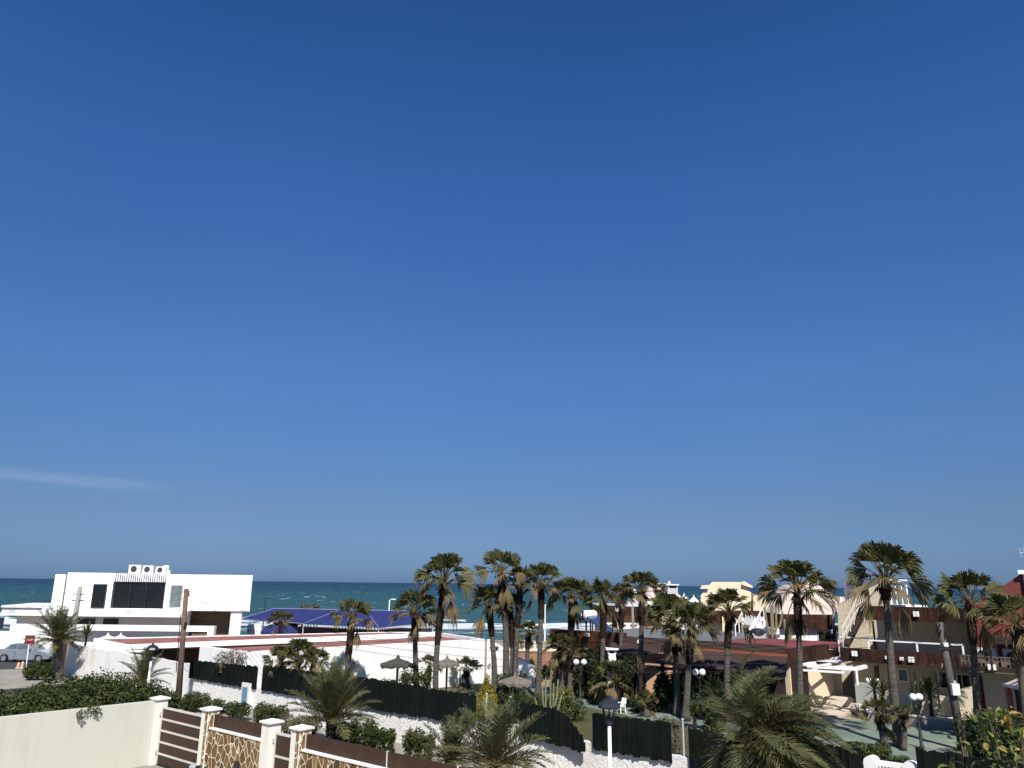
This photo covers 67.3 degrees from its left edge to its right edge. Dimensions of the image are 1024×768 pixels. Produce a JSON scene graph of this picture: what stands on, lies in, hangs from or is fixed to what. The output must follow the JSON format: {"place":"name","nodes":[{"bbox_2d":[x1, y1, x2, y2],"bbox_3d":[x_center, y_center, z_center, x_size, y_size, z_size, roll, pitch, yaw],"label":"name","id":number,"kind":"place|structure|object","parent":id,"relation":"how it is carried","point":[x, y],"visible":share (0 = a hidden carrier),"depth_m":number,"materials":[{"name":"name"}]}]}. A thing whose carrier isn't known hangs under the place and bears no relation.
{"place":"outdoors","nodes":[
{"label":"outdoors","id":0,"kind":"place"},
{"bbox_2d":[0,669,51,688],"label":"pavement corner","id":1,"kind":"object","parent":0,"point":[12,678],"depth_m":49.69,"materials":[{"name":"beige concrete"}]},
{"bbox_2d":[0,659,51,668],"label":"side road","id":2,"kind":"structure","parent":0,"point":[10,664],"depth_m":60.36,"materials":[{"name":"grey asphalt"}]},
{"bbox_2d":[0,642,51,661],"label":"parked car","id":3,"kind":"object","parent":2,"relation":"on","point":[17,651],"visible":0.84,"depth_m":61.35,"materials":[{"name":"silver metal"}]},
{"bbox_2d":[0,685,52,699],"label":"street asphalt","id":4,"kind":"structure","parent":0,"point":[10,690],"depth_m":45.91,"materials":[{"name":"grey asphalt"}]},
{"bbox_2d":[114,646,173,685],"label":"date palm","id":5,"kind":"object","parent":4,"relation":"on","point":[142,670],"visible":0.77,"depth_m":38.92,"materials":[{"name":"green plant"}]},
{"bbox_2d":[412,711,480,766],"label":"date palm","id":6,"kind":"object","parent":4,"relation":"on","point":[449,738],"visible":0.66,"depth_m":25.29,"materials":[{"name":"green plant"}]},
{"bbox_2d":[434,692,560,767],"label":"date palm","id":7,"kind":"object","parent":4,"relation":"on","point":[495,747],"visible":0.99,"depth_m":23.96,"materials":[{"name":"green plant"}]},
{"bbox_2d":[598,695,619,767],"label":"lamp post","id":8,"kind":"object","parent":4,"relation":"on","point":[608,702],"visible":1,"depth_m":21.76,"materials":[{"name":"metal"}]},
{"bbox_2d":[684,650,855,767],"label":"date palm","id":9,"kind":"object","parent":4,"relation":"on","point":[769,738],"visible":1,"depth_m":19.50,"materials":[{"name":"green plant"}]},
{"bbox_2d":[966,706,1023,767],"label":"broadleaf plant","id":10,"kind":"object","parent":4,"relation":"on","point":[999,714],"visible":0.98,"depth_m":14.32,"materials":[{"name":"green plant"}]},
{"bbox_2d":[134,764,167,767],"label":"pavement","id":11,"kind":"structure","parent":0,"point":[154,766],"depth_m":27.47,"materials":[{"name":"beige concrete"}]},
{"bbox_2d":[148,695,170,765],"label":"gate pier","id":12,"kind":"structure","parent":11,"relation":"on","point":[160,701],"depth_m":28.00,"materials":[{"name":"paint"}]},
{"bbox_2d":[155,706,201,767],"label":"driveway gate","id":13,"kind":"structure","parent":12,"relation":"attached to","point":[178,738],"depth_m":27.12,"materials":[{"name":"wood"}]},
{"bbox_2d":[196,706,222,767],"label":"gate pier","id":14,"kind":"structure","parent":11,"relation":"on","point":[208,713],"depth_m":25.86,"materials":[{"name":"paint"}]},
{"bbox_2d":[205,714,261,767],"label":"stone wall","id":15,"kind":"structure","parent":11,"relation":"on","point":[230,740],"depth_m":24.88,"materials":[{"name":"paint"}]},
{"bbox_2d":[300,733,463,767],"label":"stone wall","id":16,"kind":"structure","parent":11,"relation":"on","point":[319,752],"depth_m":21.37,"materials":[{"name":"paint"}]},
{"bbox_2d":[258,718,284,767],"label":"gate pier","id":17,"kind":"structure","parent":0,"point":[271,727],"depth_m":23.68,"materials":[{"name":"paint"}]},
{"bbox_2d":[272,732,290,767],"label":"pedestrian gate","id":18,"kind":"structure","parent":17,"relation":"attached to","point":[281,749],"depth_m":23.39,"materials":[{"name":"metal"}]},
{"bbox_2d":[44,675,519,767],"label":"verge","id":19,"kind":"structure","parent":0,"point":[398,748],"depth_m":33.37,"materials":[{"name":"green plant"}]},
{"bbox_2d":[23,605,89,679],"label":"date palm","id":20,"kind":"object","parent":19,"relation":"on","point":[58,626],"visible":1,"depth_m":51.14,"materials":[{"name":"green plant"}]},
{"bbox_2d":[180,690,211,712],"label":"shrub","id":21,"kind":"object","parent":19,"relation":"on","point":[192,702],"visible":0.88,"depth_m":38.81,"materials":[{"name":"green plant"}]},
{"bbox_2d":[208,697,252,719],"bbox_3d":[-13.450,15.578,36.855,2.113,1.116,1.575,1,-15,0],"label":"shrub","id":22,"kind":"object","parent":19,"relation":"on","point":[232,709],"visible":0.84,"depth_m":36.59,"materials":[{"name":"green plant"}]},
{"bbox_2d":[251,701,289,723],"bbox_3d":[-11.077,15.173,35.302,1.840,1.167,1.393,1,-15,0],"label":"shrub","id":23,"kind":"object","parent":19,"relation":"on","point":[261,710],"visible":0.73,"depth_m":35.11,"materials":[{"name":"green plant"}]},
{"bbox_2d":[283,655,380,739],"bbox_3d":[-7.198,12.774,30.879,4.127,3.575,3.865,-11,-19,39],"label":"date palm","id":24,"kind":"object","parent":19,"relation":"on","point":[332,698],"visible":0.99,"depth_m":30.60,"materials":[{"name":"green plant"}]},
{"bbox_2d":[333,717,377,746],"bbox_3d":[-6.236,13.918,30.491,1.906,1.329,1.383,1,-15,0],"label":"shrub","id":25,"kind":"object","parent":19,"relation":"on","point":[356,729],"visible":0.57,"depth_m":30.29,"materials":[{"name":"green plant"}]},
{"bbox_2d":[368,725,396,752],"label":"shrub","id":26,"kind":"object","parent":19,"relation":"on","point":[381,736],"visible":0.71,"depth_m":28.91,"materials":[{"name":"green plant"}]},
{"bbox_2d":[863,755,916,767],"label":"garden gate","id":27,"kind":"structure","parent":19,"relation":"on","point":[872,761],"depth_m":20.72,"materials":[{"name":"white paint"}]},
{"bbox_2d":[289,724,314,767],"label":"gate pier","id":28,"kind":"structure","parent":0,"point":[298,735],"depth_m":22.73,"materials":[{"name":"paint"}]},
{"bbox_2d":[0,578,992,641],"bbox_3d":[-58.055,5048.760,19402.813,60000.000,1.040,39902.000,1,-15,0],"label":"sea","id":29,"kind":"structure","parent":0,"point":[331,595],"depth_m":346.84,"materials":[{"name":"liquid"}]},
{"bbox_2d":[40,640,953,730],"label":"ground","id":30,"kind":"structure","parent":0,"point":[850,716],"depth_m":70.21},
{"bbox_2d":[0,624,67,648],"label":"boundary wall","id":31,"kind":"structure","parent":30,"relation":"on","point":[16,633],"depth_m":64.75,"materials":[{"name":"white paint"}]},
{"bbox_2d":[22,659,53,680],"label":"shrub","id":32,"kind":"object","parent":30,"relation":"on","point":[37,669],"visible":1,"depth_m":49.73,"materials":[{"name":"green plant"}]},
{"bbox_2d":[0,700,154,767],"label":"yard wall","id":33,"kind":"structure","parent":30,"relation":"on","point":[115,736],"depth_m":26.13,"materials":[{"name":"beige paint"}]},
{"bbox_2d":[0,666,184,716],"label":"hedge","id":34,"kind":"object","parent":30,"relation":"on","point":[101,690],"visible":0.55,"depth_m":27.92,"materials":[{"name":"green plant"}]},
{"bbox_2d":[65,645,127,679],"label":"street wall","id":35,"kind":"structure","parent":30,"relation":"on","point":[84,660],"depth_m":51.21,"materials":[{"name":"white paint"}]},
{"bbox_2d":[0,565,252,651],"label":"modern villa","id":36,"kind":"object","parent":30,"relation":"on","point":[139,620],"visible":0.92,"depth_m":72.23,"materials":[{"name":"white paint"}]},
{"bbox_2d":[110,582,165,608],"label":"window","id":37,"kind":"structure","parent":36,"relation":"in","point":[125,593],"depth_m":72.45,"materials":[{"name":"glass"}]},
{"bbox_2d":[120,653,190,696],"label":"street wall","id":38,"kind":"structure","parent":30,"relation":"on","point":[171,679],"depth_m":44.97,"materials":[{"name":"white paint"}]},
{"bbox_2d":[175,589,189,708],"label":"utility pole","id":39,"kind":"object","parent":30,"relation":"on","point":[180,658],"visible":0.98,"depth_m":40.48,"materials":[{"name":"brown wood"}]},
{"bbox_2d":[92,632,484,687],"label":"bungalow","id":40,"kind":"object","parent":30,"relation":"on","point":[208,648],"visible":0.5,"depth_m":50.58,"materials":[{"name":"white paint"}]},
{"bbox_2d":[241,608,434,633],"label":"shade canopy","id":41,"kind":"object","parent":30,"relation":"on","point":[378,618],"visible":0.66,"depth_m":87.42,"materials":[{"name":"blue fabric"}]},
{"bbox_2d":[274,622,431,633],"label":"beach bar","id":42,"kind":"object","parent":30,"relation":"on","point":[308,630],"visible":0.17,"depth_m":90.56,"materials":[{"name":"grey paint"}]},
{"bbox_2d":[401,726,435,759],"bbox_3d":[-3.341,13.005,27.380,1.280,1.607,1.116,1,-15,0],"label":"shrub","id":43,"kind":"object","parent":30,"relation":"on","point":[413,741],"visible":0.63,"depth_m":27.30,"materials":[{"name":"green plant"}]},
{"bbox_2d":[190,678,689,767],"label":"garden wall","id":44,"kind":"structure","parent":30,"relation":"on","point":[567,757],"depth_m":31.06,"materials":[{"name":"white paint"}]},
{"bbox_2d":[188,660,257,688],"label":"reed fence","id":45,"kind":"object","parent":44,"relation":"on","point":[235,674],"visible":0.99,"depth_m":40.76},
{"bbox_2d":[261,665,357,704],"bbox_3d":[-9.696,14.191,36.406,7.350,1.246,0.124,-11,-19,38],"label":"reed fence","id":46,"kind":"object","parent":44,"relation":"on","point":[279,680],"visible":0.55,"depth_m":37.34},
{"bbox_2d":[357,677,475,725],"bbox_3d":[-4.117,13.088,31.901,7.040,1.281,0.124,-11,-19,38],"label":"reed fence","id":47,"kind":"object","parent":44,"relation":"on","point":[419,701],"visible":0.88,"depth_m":31.74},
{"bbox_2d":[519,702,585,752],"bbox_3d":[1.402,12.140,27.297,3.067,1.319,0.164,-13,-20,43],"label":"reed fence","id":48,"kind":"object","parent":44,"relation":"attached to","point":[558,728],"visible":0.83,"depth_m":27.23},
{"bbox_2d":[592,713,671,762],"bbox_3d":[3.914,11.623,25.384,2.950,1.216,0.123,-11,-19,38],"label":"reed fence","id":49,"kind":"object","parent":44,"relation":"attached to","point":[639,738],"visible":0.95,"depth_m":25.24,"materials":[{"name":"plastic"}]},
{"bbox_2d":[688,727,862,767],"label":"reed fence","id":50,"kind":"object","parent":44,"relation":"on","point":[847,758],"visible":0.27,"depth_m":23.36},
{"bbox_2d":[519,620,537,661],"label":"fan palm","id":51,"kind":"object","parent":30,"relation":"on","point":[528,631],"visible":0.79,"depth_m":55.03,"materials":[{"name":"green plant"}]},
{"bbox_2d":[591,603,661,630],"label":"beach building","id":52,"kind":"structure","parent":30,"relation":"on","point":[627,615],"depth_m":78.35,"materials":[{"name":"white paint"}]},
{"bbox_2d":[550,628,842,709],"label":"restaurant","id":53,"kind":"structure","parent":30,"relation":"on","point":[820,684],"depth_m":43.52,"materials":[{"name":"brown paint"}]},
{"bbox_2d":[702,696,726,730],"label":"shrub","id":54,"kind":"object","parent":30,"relation":"on","point":[709,715],"visible":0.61,"depth_m":35.59,"materials":[{"name":"green plant"}]},
{"bbox_2d":[698,581,768,631],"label":"cream house","id":55,"kind":"structure","parent":30,"relation":"on","point":[741,587],"depth_m":63.54,"materials":[{"name":"paint"}]},
{"bbox_2d":[762,582,844,641],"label":"faceted house","id":56,"kind":"structure","parent":30,"relation":"on","point":[818,625],"depth_m":54.89,"materials":[{"name":"white paint"}]},
{"bbox_2d":[838,579,926,698],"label":"gable house","id":57,"kind":"structure","parent":30,"relation":"on","point":[844,610],"depth_m":47.85,"materials":[{"name":"beige paint"}]},
{"bbox_2d":[838,606,971,702],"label":"hotel wing","id":58,"kind":"structure","parent":30,"relation":"on","point":[924,623],"depth_m":41.63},
{"bbox_2d":[841,595,864,646],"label":"outdoor stair","id":59,"kind":"object","parent":58,"relation":"on","point":[853,631],"visible":0.8,"depth_m":43.83,"materials":[{"name":"metal"}]},
{"bbox_2d":[866,710,964,729],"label":"planter wall","id":60,"kind":"structure","parent":30,"relation":"on","point":[945,723],"depth_m":37.25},
{"bbox_2d":[908,671,948,716],"bbox_3d":[20.427,15.221,37.761,2.100,2.269,2.020,7,-16,-22],"label":"yucca","id":61,"kind":"object","parent":60,"relation":"on","point":[927,685],"visible":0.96,"depth_m":37.66,"materials":[{"name":"green plant"}]},
{"bbox_2d":[885,691,951,716],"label":"terrace wall","id":62,"kind":"structure","parent":30,"relation":"on","point":[904,698],"depth_m":38.74,"materials":[{"name":"beige paint"}]},
{"bbox_2d":[952,709,979,756],"bbox_3d":[18.395,14.033,30.903,1.224,1.881,0.870,1,-15,0],"label":"shrub","id":63,"kind":"object","parent":30,"relation":"on","point":[961,748],"visible":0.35,"depth_m":30.84,"materials":[{"name":"green plant"}]},
{"bbox_2d":[964,709,1023,763],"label":"shrub","id":64,"kind":"object","parent":30,"relation":"on","point":[978,735],"visible":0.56,"depth_m":28.40,"materials":[{"name":"green plant"}]},
{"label":"garden wall","id":65,"kind":"object","parent":30,"relation":"on","visible":0},
{"bbox_2d":[915,747,1023,767],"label":"reed fence","id":66,"kind":"object","parent":65,"relation":"on","point":[930,759],"visible":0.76,"depth_m":19.67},
{"bbox_2d":[0,0,1023,599],"label":"sky","id":67,"kind":"structure","parent":0,"point":[683,292],"materials":[{"name":"blue"}]},
{"bbox_2d":[438,684,862,763],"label":"lawn","id":68,"kind":"structure","parent":0,"point":[584,727],"depth_m":37.96,"materials":[{"name":"green plant"}]},
{"bbox_2d":[275,638,317,672],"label":"fan palm","id":69,"kind":"object","parent":68,"relation":"on","point":[297,644],"visible":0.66,"depth_m":38.15,"materials":[{"name":"green plant"}]},
{"bbox_2d":[295,646,330,674],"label":"fan palm","id":70,"kind":"object","parent":68,"relation":"on","point":[310,652],"visible":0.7,"depth_m":37.20,"materials":[{"name":"green plant"}]},
{"bbox_2d":[329,598,374,672],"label":"fan palm","id":71,"kind":"object","parent":68,"relation":"on","point":[362,608],"visible":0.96,"depth_m":41.98,"materials":[{"name":"green plant"}]},
{"bbox_2d":[388,589,437,685],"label":"fan palm","id":72,"kind":"object","parent":68,"relation":"on","point":[417,620],"visible":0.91,"depth_m":40.98,"materials":[{"name":"green plant"}]},
{"bbox_2d":[396,667,433,688],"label":"shrub","id":73,"kind":"object","parent":68,"relation":"on","point":[415,678],"visible":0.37,"depth_m":34.25,"materials":[{"name":"green plant"}]},
{"bbox_2d":[412,552,477,688],"bbox_3d":[-3.177,11.939,36.242,3.195,7.987,3.278,1,-15,0],"label":"fan palm","id":74,"kind":"object","parent":68,"relation":"on","point":[441,562],"visible":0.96,"depth_m":36.32,"materials":[{"name":"green plant"}]},
{"bbox_2d":[449,655,483,688],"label":"fan palm","id":75,"kind":"object","parent":68,"relation":"on","point":[466,671],"visible":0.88,"depth_m":49.24,"materials":[{"name":"green plant"}]},
{"bbox_2d":[465,584,509,700],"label":"fan palm","id":76,"kind":"object","parent":68,"relation":"on","point":[489,592],"visible":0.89,"depth_m":44.66,"materials":[{"name":"green plant"}]},
{"bbox_2d":[476,672,498,721],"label":"cypress","id":77,"kind":"object","parent":68,"relation":"on","point":[486,686],"visible":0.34,"depth_m":32.20,"materials":[{"name":"yellow plant"}]},
{"bbox_2d":[474,548,526,701],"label":"fan palm","id":78,"kind":"object","parent":68,"relation":"on","point":[506,557],"visible":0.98,"depth_m":44.59,"materials":[{"name":"green plant"}]},
{"bbox_2d":[493,593,525,675],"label":"fan palm","id":79,"kind":"object","parent":68,"relation":"on","point":[511,623],"visible":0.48,"depth_m":45.59,"materials":[{"name":"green plant"}]},
{"bbox_2d":[495,671,527,704],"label":"shrub","id":80,"kind":"object","parent":68,"relation":"on","point":[503,695],"visible":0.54,"depth_m":42.95,"materials":[{"name":"green plant"}]},
{"bbox_2d":[505,564,539,698],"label":"fan palm","id":81,"kind":"object","parent":68,"relation":"on","point":[519,600],"visible":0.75,"depth_m":45.42,"materials":[{"name":"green plant"}]},
{"bbox_2d":[517,561,563,698],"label":"fan palm","id":82,"kind":"object","parent":68,"relation":"on","point":[543,569],"visible":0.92,"depth_m":46.02,"materials":[{"name":"green plant"}]},
{"bbox_2d":[511,693,589,721],"bbox_3d":[1.766,16.103,38.392,4.256,1.273,2.005,-2,-15,11],"label":"hedge","id":83,"kind":"object","parent":68,"relation":"on","point":[576,707],"visible":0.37,"depth_m":38.11,"materials":[{"name":"green plant"}]},
{"bbox_2d":[622,715,682,754],"bbox_3d":[4.979,12.940,27.586,2.382,1.974,1.097,1,-15,0],"label":"shrub","id":84,"kind":"object","parent":68,"relation":"on","point":[676,745],"visible":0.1,"depth_m":27.65,"materials":[{"name":"green plant"}]},
{"bbox_2d":[846,740,892,767],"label":"shrub","id":85,"kind":"object","parent":68,"relation":"on","point":[879,750],"visible":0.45,"depth_m":26.15,"materials":[{"name":"green plant"}]},
{"bbox_2d":[475,683,1023,761],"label":"green path","id":86,"kind":"structure","parent":0,"point":[936,739],"depth_m":35.93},
{"bbox_2d":[486,639,534,687],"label":"sloping wall","id":87,"kind":"structure","parent":86,"relation":"on","point":[523,664],"depth_m":51.40,"materials":[{"name":"white paint"}]},
{"bbox_2d":[542,632,573,693],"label":"fan palm","id":88,"kind":"object","parent":86,"relation":"on","point":[552,639],"visible":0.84,"depth_m":46.16,"materials":[{"name":"green plant"}]},
{"bbox_2d":[554,635,590,693],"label":"fan palm","id":89,"kind":"object","parent":86,"relation":"on","point":[572,655],"visible":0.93,"depth_m":45.73,"materials":[{"name":"green plant"}]},
{"bbox_2d":[550,576,596,692],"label":"fan palm","id":90,"kind":"object","parent":86,"relation":"on","point":[568,584],"visible":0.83,"depth_m":47.74,"materials":[{"name":"green plant"}]},
{"bbox_2d":[585,643,607,700],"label":"shrub","id":91,"kind":"object","parent":86,"relation":"on","point":[593,662],"visible":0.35,"depth_m":44.73,"materials":[{"name":"green plant"}]},
{"bbox_2d":[581,576,625,692],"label":"fan palm","id":92,"kind":"object","parent":86,"relation":"on","point":[599,587],"visible":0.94,"depth_m":44.48,"materials":[{"name":"green plant"}]},
{"bbox_2d":[588,659,635,707],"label":"fan palm","id":93,"kind":"object","parent":86,"relation":"on","point":[615,687],"visible":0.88,"depth_m":42.50,"materials":[{"name":"green plant"}]},
{"bbox_2d":[620,654,637,707],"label":"shrub","id":94,"kind":"object","parent":86,"relation":"on","point":[630,670],"visible":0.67,"depth_m":42.29,"materials":[{"name":"green plant"}]},
{"bbox_2d":[615,571,667,694],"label":"fan palm","id":95,"kind":"object","parent":86,"relation":"on","point":[647,579],"visible":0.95,"depth_m":42.61,"materials":[{"name":"green plant"}]},
{"bbox_2d":[646,592,698,716],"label":"fan palm","id":96,"kind":"object","parent":86,"relation":"on","point":[663,603],"visible":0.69,"depth_m":40.34,"materials":[{"name":"green plant"}]},
{"bbox_2d":[652,670,697,710],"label":"shrub","id":97,"kind":"object","parent":86,"relation":"on","point":[663,685],"visible":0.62,"depth_m":41.11,"materials":[{"name":"green plant"}]},
{"bbox_2d":[661,600,722,721],"bbox_3d":[9.176,13.859,38.628,3.088,5.761,3.329,1,-15,0],"label":"fan palm","id":98,"kind":"object","parent":86,"relation":"on","point":[697,611],"visible":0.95,"depth_m":38.71,"materials":[{"name":"green plant"}]},
{"bbox_2d":[703,587,756,721],"bbox_3d":[11.139,13.588,38.957,2.695,6.454,3.128,-5,-16,20],"label":"fan palm","id":99,"kind":"object","parent":86,"relation":"on","point":[728,595],"visible":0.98,"depth_m":38.95,"materials":[{"name":"green plant"}]},
{"bbox_2d":[753,559,838,723],"bbox_3d":[13.671,12.246,36.496,4.114,7.905,3.670,1,-15,0],"label":"fan palm","id":100,"kind":"object","parent":86,"relation":"on","point":[794,568],"visible":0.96,"depth_m":36.92,"materials":[{"name":"green plant"}]},
{"bbox_2d":[857,695,899,753],"bbox_3d":[15.056,13.888,31.381,1.599,2.212,1.616,14,-20,-42],"label":"fan palm","id":101,"kind":"object","parent":86,"relation":"on","point":[885,733],"visible":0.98,"depth_m":31.30,"materials":[{"name":"green plant"}]},
{"bbox_2d":[843,540,937,747],"bbox_3d":[16.503,11.130,33.504,3.799,8.611,3.627,1,-15,0],"label":"fan palm","id":102,"kind":"object","parent":86,"relation":"on","point":[889,554],"visible":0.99,"depth_m":33.55,"materials":[{"name":"green plant"}]},
{"bbox_2d":[932,622,964,742],"bbox_3d":[18.487,12.695,32.429,0.827,5.076,0.572,1,-15,0],"label":"utility pole","id":103,"kind":"object","parent":86,"relation":"on","point":[953,686],"visible":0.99,"depth_m":32.52,"materials":[{"name":"grey paint"}]},
{"bbox_2d":[928,569,1013,715],"bbox_3d":[20.966,12.084,34.542,3.526,7.417,3.116,1,-15,0],"label":"fan palm","id":104,"kind":"object","parent":86,"relation":"on","point":[963,581],"visible":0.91,"depth_m":34.80,"materials":[{"name":"green plant"}]},
{"bbox_2d":[977,593,1023,726],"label":"fan palm","id":105,"kind":"object","parent":86,"relation":"on","point":[996,606],"visible":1,"depth_m":32.37,"materials":[{"name":"green plant"}]},
{"bbox_2d":[1002,678,1023,740],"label":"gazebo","id":106,"kind":"object","parent":86,"relation":"on","point":[1009,685],"visible":0.5,"depth_m":34.90,"materials":[{"name":"brown wood"}]},
{"bbox_2d":[811,699,855,717],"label":"patio","id":107,"kind":"structure","parent":0,"point":[832,711],"depth_m":41.18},
{"bbox_2d":[803,657,877,684],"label":"pergola","id":108,"kind":"object","parent":107,"relation":"on","point":[856,669],"visible":0.58,"depth_m":41.17,"materials":[{"name":"white paint"}]},
{"bbox_2d":[960,570,1023,721],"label":"red house","id":109,"kind":"structure","parent":0,"point":[997,675],"depth_m":37.61,"materials":[{"name":"paint"}]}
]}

